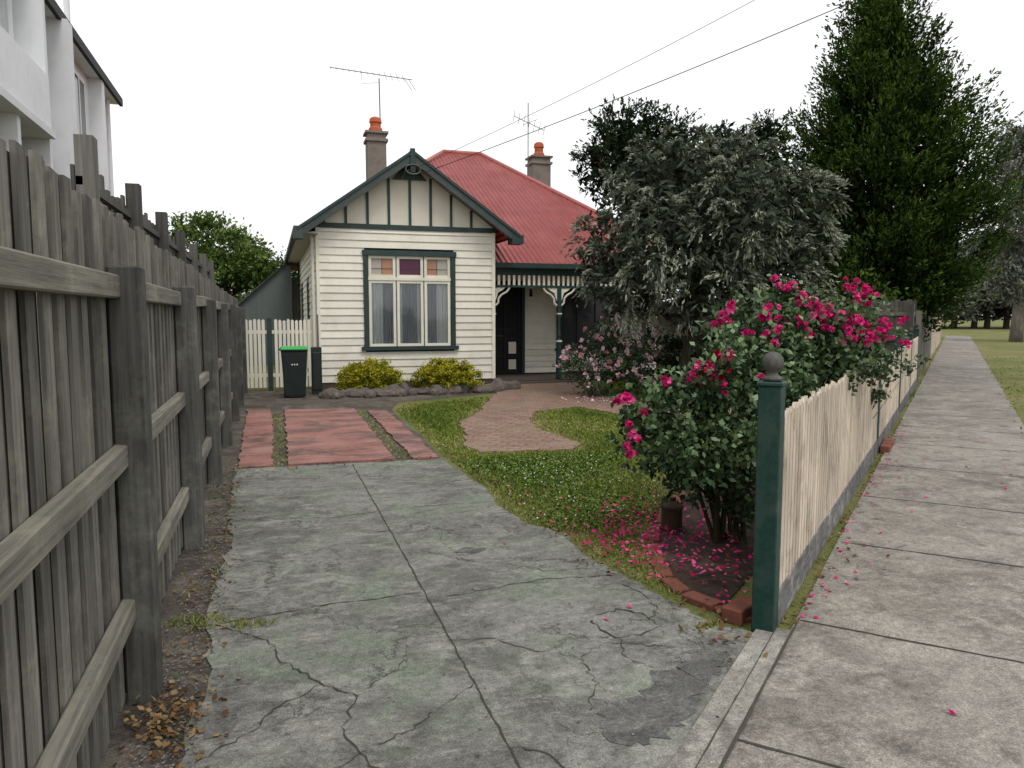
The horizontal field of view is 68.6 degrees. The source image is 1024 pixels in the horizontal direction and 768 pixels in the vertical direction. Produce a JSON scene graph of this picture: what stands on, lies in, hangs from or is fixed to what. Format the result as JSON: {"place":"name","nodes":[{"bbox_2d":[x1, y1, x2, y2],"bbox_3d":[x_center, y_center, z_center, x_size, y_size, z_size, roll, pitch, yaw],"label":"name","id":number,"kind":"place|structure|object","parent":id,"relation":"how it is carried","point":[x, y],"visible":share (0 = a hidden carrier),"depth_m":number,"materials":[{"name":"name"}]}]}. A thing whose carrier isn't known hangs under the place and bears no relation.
{"place":"outdoors","nodes":[
{"label":"outdoors","id":0,"kind":"place"},
{"bbox_2d":[0,0,122,404],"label":"white apartment building","id":1,"kind":"structure","parent":0,"point":[58,90],"depth_m":14.34,"materials":[{"name":"white paint"}]},
{"bbox_2d":[238,408,438,468],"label":"red paving","id":2,"kind":"structure","parent":0,"point":[335,436],"depth_m":9.51,"materials":[{"name":"brick"}]},
{"bbox_2d":[290,266,450,283],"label":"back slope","id":3,"kind":"structure","parent":0,"point":[293,268],"depth_m":28.84,"materials":[{"name":"red metal"}]},
{"bbox_2d":[181,459,753,767],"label":"driveway","id":4,"kind":"structure","parent":0,"point":[353,641],"depth_m":3.74,"materials":[{"name":"concrete"}]},
{"bbox_2d":[189,616,250,631],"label":"weed tuft","id":5,"kind":"object","parent":4,"relation":"on","point":[236,620],"visible":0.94,"depth_m":3.85,"materials":[{"name":"green plant"}]},
{"bbox_2d":[231,618,277,628],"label":"weed tuft","id":6,"kind":"object","parent":4,"relation":"on","point":[245,623],"visible":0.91,"depth_m":3.85,"materials":[{"name":"green plant"}]},
{"bbox_2d":[204,547,734,745],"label":"asphalt patches","id":7,"kind":"object","parent":4,"relation":"on","point":[651,713],"visible":0.99,"depth_m":3.06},
{"bbox_2d":[694,619,719,628],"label":"weed tuft","id":8,"kind":"object","parent":4,"relation":"on","point":[712,625],"visible":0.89,"depth_m":3.83,"materials":[{"name":"green plant"}]},
{"bbox_2d":[309,153,651,264],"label":"front slope","id":9,"kind":"structure","parent":0,"point":[539,218],"depth_m":20.59,"materials":[{"name":"red metal"}]},
{"bbox_2d":[423,172,507,243],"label":"gable right slope","id":10,"kind":"structure","parent":9,"relation":"on","point":[500,237],"depth_m":17.08,"materials":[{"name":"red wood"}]},
{"bbox_2d":[409,149,621,225],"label":"ridge caps","id":11,"kind":"object","parent":9,"relation":"on","point":[439,153],"visible":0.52,"depth_m":22.96,"materials":[{"name":"red metal"}]},
{"bbox_2d":[43,317,1023,716],"bbox_3d":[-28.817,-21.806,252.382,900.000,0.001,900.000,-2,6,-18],"label":"ground","id":12,"kind":"structure","parent":0,"point":[991,343],"depth_m":7.78,"materials":[{"name":"green plant"}]},
{"bbox_2d":[0,138,247,767],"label":"paling fence","id":13,"kind":"object","parent":12,"relation":"on","point":[140,358],"visible":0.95,"depth_m":2.57,"materials":[{"name":"grey wood"}]},
{"bbox_2d":[70,134,215,281],"bbox_3d":[-3.379,-0.343,7.876,0.100,2.428,9.060,-2,6,-18],"label":"neighbour screen fence","id":14,"kind":"object","parent":12,"relation":"on","point":[86,178],"visible":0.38,"depth_m":4.71,"materials":[{"name":"grey wood"}]},
{"bbox_2d":[168,207,283,302],"bbox_3d":[-13.156,-4.306,31.612,7.934,6.119,5.282,4,7,37],"label":"garden tree","id":15,"kind":"object","parent":12,"relation":"on","point":[236,273],"visible":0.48,"depth_m":30.54,"materials":[{"name":"green plant"}]},
{"bbox_2d":[238,261,291,364],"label":"garden shed","id":16,"kind":"structure","parent":12,"relation":"on","point":[270,297],"depth_m":23.69,"materials":[{"name":"metal"}]},
{"bbox_2d":[246,246,297,293],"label":"background tree","id":17,"kind":"object","parent":12,"relation":"on","point":[294,273],"visible":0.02,"depth_m":50.75,"materials":[{"name":"green plant"}]},
{"bbox_2d":[245,318,316,390],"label":"side gate","id":18,"kind":"structure","parent":12,"relation":"on","point":[269,332],"depth_m":15.61,"materials":[{"name":"white paint"}]},
{"bbox_2d":[100,387,488,767],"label":"gravel bed","id":19,"kind":"object","parent":12,"relation":"on","point":[277,402],"visible":0.41,"depth_m":4.43,"materials":[{"name":"grey gravel"}]},
{"bbox_2d":[108,476,238,767],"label":"joint weeds","id":20,"kind":"object","parent":19,"relation":"on","point":[197,599],"visible":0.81,"depth_m":4.30,"materials":[{"name":"green plant"}]},
{"bbox_2d":[162,612,226,627],"bbox_3d":[-1.653,1.222,3.904,0.328,0.053,0.139,-2,6,-18],"label":"weed tuft","id":21,"kind":"object","parent":19,"relation":"on","point":[175,621],"visible":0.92,"depth_m":3.90,"materials":[{"name":"green plant"}]},
{"bbox_2d":[272,414,286,465],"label":"gap weeds","id":22,"kind":"object","parent":19,"relation":"on","point":[279,437],"visible":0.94,"depth_m":9.58,"materials":[{"name":"green plant"}]},
{"bbox_2d":[279,346,307,396],"bbox_3d":[-4.198,-0.233,14.489,0.540,0.982,0.621,-2,6,-18],"label":"wheelie bin","id":23,"kind":"object","parent":19,"relation":"on","point":[294,363],"visible":1,"depth_m":14.24,"materials":[{"name":"plastic"}]},
{"bbox_2d":[311,314,322,394],"bbox_3d":[-3.913,-0.590,15.012,0.200,1.601,0.240,-2,6,-18],"label":"gas meter box","id":24,"kind":"object","parent":19,"relation":"on","point":[316,367],"visible":0.95,"depth_m":14.93,"materials":[{"name":"plastic"}]},
{"bbox_2d":[333,356,407,389],"bbox_3d":[-2.868,-0.183,15.205,1.511,0.773,1.213,-2,6,-18],"label":"golden shrub","id":25,"kind":"object","parent":19,"relation":"on","point":[369,373],"visible":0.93,"depth_m":14.96,"materials":[{"name":"yellow plant"}]},
{"bbox_2d":[357,410,409,458],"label":"gap weeds","id":26,"kind":"object","parent":19,"relation":"on","point":[390,439],"visible":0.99,"depth_m":9.83,"materials":[{"name":"green plant"}]},
{"bbox_2d":[319,378,520,398],"bbox_3d":[-1.685,0.080,15.078,4.264,0.296,0.764,-2,6,-25],"label":"rock edging","id":27,"kind":"object","parent":19,"relation":"on","point":[496,385],"visible":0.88,"depth_m":14.84,"materials":[{"name":"grey stone"}]},
{"bbox_2d":[407,355,484,391],"bbox_3d":[-1.338,-0.214,15.555,1.611,0.776,1.261,-2,6,-18],"label":"golden shrub","id":28,"kind":"object","parent":19,"relation":"on","point":[444,372],"visible":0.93,"depth_m":15.30,"materials":[{"name":"yellow plant"}]},
{"bbox_2d":[104,469,881,767],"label":"fallen leaves","id":29,"kind":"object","parent":19,"relation":"on","point":[192,743],"depth_m":3.56,"materials":[{"name":"brown plant"}]},
{"bbox_2d":[291,227,653,389],"bbox_3d":[-1.681,-2.187,22.384,9.450,3.420,11.345,-2,6,-18],"label":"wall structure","id":30,"kind":"object","parent":12,"relation":"on","point":[511,322],"depth_m":19.09,"materials":[{"name":"green paint"}]},
{"bbox_2d":[297,229,316,366],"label":"wall boards","id":31,"kind":"object","parent":30,"relation":"attached to","point":[304,269],"depth_m":20.18,"materials":[{"name":"white wood"}]},
{"bbox_2d":[318,227,491,382],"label":"front wall boards","id":32,"kind":"object","parent":30,"relation":"attached to","point":[341,294],"visible":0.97,"depth_m":16.13,"materials":[{"name":"white wood"}]},
{"bbox_2d":[362,250,458,350],"bbox_3d":[-2.208,-1.808,16.300,2.120,2.130,0.175,-2,6,-18],"label":"front window frame","id":33,"kind":"object","parent":32,"relation":"attached to","point":[396,268],"visible":1,"depth_m":16.26,"materials":[{"name":"green paint"}]},
{"bbox_2d":[315,165,494,232],"bbox_3d":[-2.247,-4.036,16.115,3.900,1.460,0.160,-2,6,-18],"label":"gable infill","id":34,"kind":"object","parent":30,"relation":"on","point":[421,201],"visible":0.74,"depth_m":16.10,"materials":[{"name":"green paint"}]},
{"bbox_2d":[369,256,446,346],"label":"curtains","id":35,"kind":"object","parent":30,"relation":"attached to","point":[382,316],"visible":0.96,"depth_m":16.39,"materials":[{"name":"fabric"}]},
{"bbox_2d":[284,165,645,346],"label":"eaves and gutters","id":36,"kind":"object","parent":30,"relation":"on","point":[296,251],"visible":0.47,"depth_m":17.10,"materials":[{"name":"paint"}]},
{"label":"left slope","id":37,"kind":"object","parent":36,"relation":"on","visible":0},
{"bbox_2d":[363,117,388,179],"bbox_3d":[-3.869,-6.077,21.394,0.640,2.950,0.640,-2,6,-18],"label":"chimney","id":38,"kind":"object","parent":37,"relation":"on","point":[375,142],"visible":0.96,"depth_m":21.11,"materials":[{"name":"paint"}]},
{"bbox_2d":[330,67,544,169],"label":"tv aerials","id":39,"kind":"object","parent":38,"relation":"attached to","point":[528,122],"visible":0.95,"depth_m":21.45,"materials":[{"name":"metal"}]},
{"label":"right slope","id":40,"kind":"object","parent":36,"relation":"on","visible":0},
{"bbox_2d":[525,142,552,186],"bbox_3d":[0.927,-6.386,26.076,0.760,3.900,0.760,-2,6,-18],"label":"chimney","id":41,"kind":"object","parent":40,"relation":"on","point":[540,163],"visible":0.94,"depth_m":25.72,"materials":[{"name":"paint"}]},
{"bbox_2d":[495,268,656,372],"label":"verandah wall boards","id":42,"kind":"object","parent":30,"relation":"attached to","point":[540,329],"visible":0.23,"depth_m":19.40,"materials":[{"name":"white wood"}]},
{"bbox_2d":[455,448,668,530],"bbox_3d":[0.925,0.912,7.133,2.371,0.050,2.824,-2,6,-18],"label":"clover","id":43,"kind":"object","parent":12,"relation":"on","point":[558,461],"depth_m":6.92,"materials":[{"name":"green plant"}]},
{"bbox_2d":[395,380,756,601],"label":"lawn grass","id":44,"kind":"structure","parent":12,"relation":"on","point":[572,415],"depth_m":7.90,"materials":[{"name":"green plant"}]},
{"bbox_2d":[495,268,690,383],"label":"verandah beam and valance","id":45,"kind":"structure","parent":12,"relation":"on","point":[539,377],"depth_m":17.61,"materials":[{"name":"wood"}]},
{"bbox_2d":[495,281,614,373],"bbox_3d":[1.056,-1.459,19.460,3.580,2.370,0.210,-2,6,-18],"label":"door and verandah window","id":46,"kind":"structure","parent":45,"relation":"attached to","point":[574,320],"depth_m":19.62,"materials":[{"name":"green paint"}]},
{"bbox_2d":[553,316,671,395],"bbox_3d":[1.999,-0.580,14.928,2.497,1.623,1.665,-2,6,-18],"label":"pale rose bush","id":47,"kind":"object","parent":12,"relation":"on","point":[616,362],"visible":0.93,"depth_m":14.72,"materials":[{"name":"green plant"}]},
{"bbox_2d":[568,94,808,267],"bbox_3d":[6.143,-5.301,26.229,8.454,9.083,5.204,0,5,5],"label":"dark pine tree","id":48,"kind":"object","parent":12,"relation":"on","point":[614,143],"visible":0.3,"depth_m":24.95,"materials":[{"name":"green plant"}]},
{"bbox_2d":[632,319,758,383],"bbox_3d":[4.004,-0.633,15.719,3.111,1.604,1.692,1,5,8],"label":"garden shrub","id":49,"kind":"object","parent":12,"relation":"on","point":[676,343],"visible":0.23,"depth_m":15.73,"materials":[{"name":"green plant"}]},
{"bbox_2d":[654,459,754,604],"bbox_3d":[3.314,0.800,8.568,1.092,0.001,9.928,3,6,32],"label":"garden bed","id":50,"kind":"object","parent":12,"relation":"on","point":[713,587],"visible":0.28,"depth_m":4.95,"materials":[{"name":"brown soil"}]},
{"bbox_2d":[112,418,906,767],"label":"dead leaf litter","id":51,"kind":"object","parent":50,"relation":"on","point":[158,718],"visible":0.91,"depth_m":3.11,"materials":[{"name":"brown plant"}]},
{"bbox_2d":[660,493,683,531],"bbox_3d":[1.186,0.948,5.576,0.178,0.282,0.176,-2,6,-18],"label":"rusty tin lantern","id":52,"kind":"object","parent":50,"relation":"on","point":[671,516],"visible":0.84,"depth_m":5.52,"materials":[{"name":"brown metal"}]},
{"bbox_2d":[603,321,812,539],"bbox_3d":[1.392,0.353,5.149,1.446,1.571,1.120,-5,7,-43],"label":"rose bush","id":53,"kind":"object","parent":50,"relation":"on","point":[712,470],"visible":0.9,"depth_m":4.98,"materials":[{"name":"green plant"}]},
{"bbox_2d":[636,272,911,543],"bbox_3d":[2.048,0.075,5.932,3.170,1.966,1.055,-3,6,-33],"label":"rose bush","id":54,"kind":"object","parent":50,"relation":"on","point":[833,350],"visible":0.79,"depth_m":5.86,"materials":[{"name":"green plant"}]},
{"bbox_2d":[871,327,931,417],"bbox_3d":[4.024,0.126,8.078,0.570,1.470,1.470,5,7,42],"label":"climbing rose","id":55,"kind":"object","parent":50,"relation":"on","point":[880,392],"visible":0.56,"depth_m":8.18,"materials":[{"name":"green plant"}]},
{"bbox_2d":[559,119,853,376],"bbox_3d":[3.822,-2.366,14.313,5.515,5.281,4.145,-5,7,-41],"label":"grey green tree","id":56,"kind":"object","parent":12,"relation":"on","point":[725,211],"visible":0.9,"depth_m":13.54,"materials":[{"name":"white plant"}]},
{"bbox_2d":[667,628,790,767],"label":"driveway edge strip","id":57,"kind":"object","parent":12,"relation":"on","point":[692,748],"visible":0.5,"depth_m":3.04,"materials":[{"name":"grey concrete"}]},
{"bbox_2d":[645,437,893,625],"bbox_3d":[2.381,0.932,6.893,1.378,0.110,6.431,3,6,33],"label":"brick edging","id":58,"kind":"object","parent":12,"relation":"on","point":[738,611],"visible":0.53,"depth_m":4.20,"materials":[{"name":"red brick"}]},
{"bbox_2d":[656,299,916,375],"bbox_3d":[6.286,-1.202,19.779,0.137,1.940,8.016,-5,7,-42],"label":"boundary paling fence","id":59,"kind":"object","parent":12,"relation":"on","point":[903,308],"visible":0.05,"depth_m":17.26,"materials":[{"name":"grey wood"}]},
{"bbox_2d":[724,212,908,327],"bbox_3d":[7.597,-2.387,20.271,5.194,4.530,6.817,-2,6,-18],"label":"back garden tree","id":60,"kind":"object","parent":12,"relation":"on","point":[841,292],"visible":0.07,"depth_m":18.66,"materials":[{"name":"green plant"}]},
{"bbox_2d":[751,323,919,631],"bbox_3d":[5.141,-0.032,10.251,0.126,1.469,15.279,3,6,30],"label":"picket fence","id":61,"kind":"object","parent":12,"relation":"on","point":[817,453],"visible":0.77,"depth_m":4.38,"materials":[{"name":"paint"}]},
{"bbox_2d":[718,336,1023,767],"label":"footpath","id":62,"kind":"structure","parent":12,"relation":"on","point":[890,702],"depth_m":3.97,"materials":[{"name":"concrete"}]},
{"bbox_2d":[194,363,1023,767],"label":"paving joints and cracks","id":63,"kind":"object","parent":62,"relation":"on","point":[748,715],"visible":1,"depth_m":3.43,"materials":[{"name":"grey concrete"}]},
{"bbox_2d":[505,426,1011,714],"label":"fallen petals","id":64,"kind":"object","parent":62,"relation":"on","point":[678,555],"visible":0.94,"depth_m":5.17,"materials":[{"name":"pink plant"}]},
{"bbox_2d":[744,0,1023,341],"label":"cypress tree","id":65,"kind":"object","parent":12,"relation":"on","point":[885,105],"visible":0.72,"depth_m":19.31,"materials":[{"name":"green plant"}]},
{"bbox_2d":[904,360,929,407],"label":"verge edge weeds","id":66,"kind":"object","parent":12,"relation":"on","point":[913,395],"visible":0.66,"depth_m":17.06,"materials":[{"name":"green plant"}]},
{"bbox_2d":[914,310,932,377],"bbox_3d":[12.069,-1.295,22.076,0.137,1.700,12.070,3,6,30],"label":"boundary paling fence","id":67,"kind":"object","parent":12,"relation":"on","point":[924,347],"visible":0.5,"depth_m":20.49,"materials":[{"name":"grey wood"}]},
{"bbox_2d":[930,317,941,356],"bbox_3d":[19.855,-2.396,35.195,0.137,1.470,18.056,3,6,30],"label":"picket fence","id":68,"kind":"object","parent":12,"relation":"on","point":[935,338],"visible":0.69,"depth_m":32.38,"materials":[{"name":"paint"}]},
{"bbox_2d":[892,224,1012,328],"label":"distant tree line","id":69,"kind":"object","parent":12,"relation":"on","point":[978,310],"visible":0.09,"depth_m":82.79,"materials":[{"name":"green plant"}]},
{"bbox_2d":[959,109,1023,341],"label":"gum tree","id":70,"kind":"object","parent":12,"relation":"on","point":[1011,276],"visible":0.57,"depth_m":43.10,"materials":[{"name":"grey plant"}]},
{"bbox_2d":[981,355,1023,415],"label":"verge grass","id":71,"kind":"structure","parent":12,"relation":"on","point":[1011,375],"depth_m":19.74,"materials":[{"name":"green plant"}]},
{"bbox_2d":[55,0,1023,316],"label":"sky","id":72,"kind":"structure","parent":0,"point":[239,107],"materials":[{"name":"white"}]},
{"bbox_2d":[495,287,694,378],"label":"verandah posts and brackets","id":73,"kind":"object","parent":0,"point":[559,293],"visible":0.44,"depth_m":17.71,"materials":[{"name":"white wood"}]},
{"bbox_2d":[459,381,739,453],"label":"brick path","id":74,"kind":"structure","parent":0,"point":[501,421],"depth_m":11.65,"materials":[{"name":"brown brick"}]},
{"bbox_2d":[541,394,616,402],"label":"fallen pale petals","id":75,"kind":"object","parent":74,"relation":"on","point":[592,398],"visible":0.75,"depth_m":13.99,"materials":[{"name":"pink plant"}]},
{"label":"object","id":76,"kind":"object","parent":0,"visible":0},
{"bbox_2d":[293,148,523,244],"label":"barge boards","id":77,"kind":"object","parent":76,"relation":"attached to","point":[412,156],"visible":1,"depth_m":15.59,"materials":[{"name":"paint"}]},
{"bbox_2d":[405,164,420,174],"bbox_3d":[-2.048,-4.459,15.591,0.342,0.225,0.028,-2,6,-18],"label":"service bracket","id":78,"kind":"object","parent":77,"relation":"attached to","point":[413,173],"visible":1,"depth_m":15.59,"materials":[{"name":"metal"}]},
{"bbox_2d":[402,0,855,178],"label":"power line","id":79,"kind":"object","parent":78,"relation":"attached to","point":[630,93],"visible":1,"depth_m":13.25,"materials":[{"name":"metal"}]}
]}

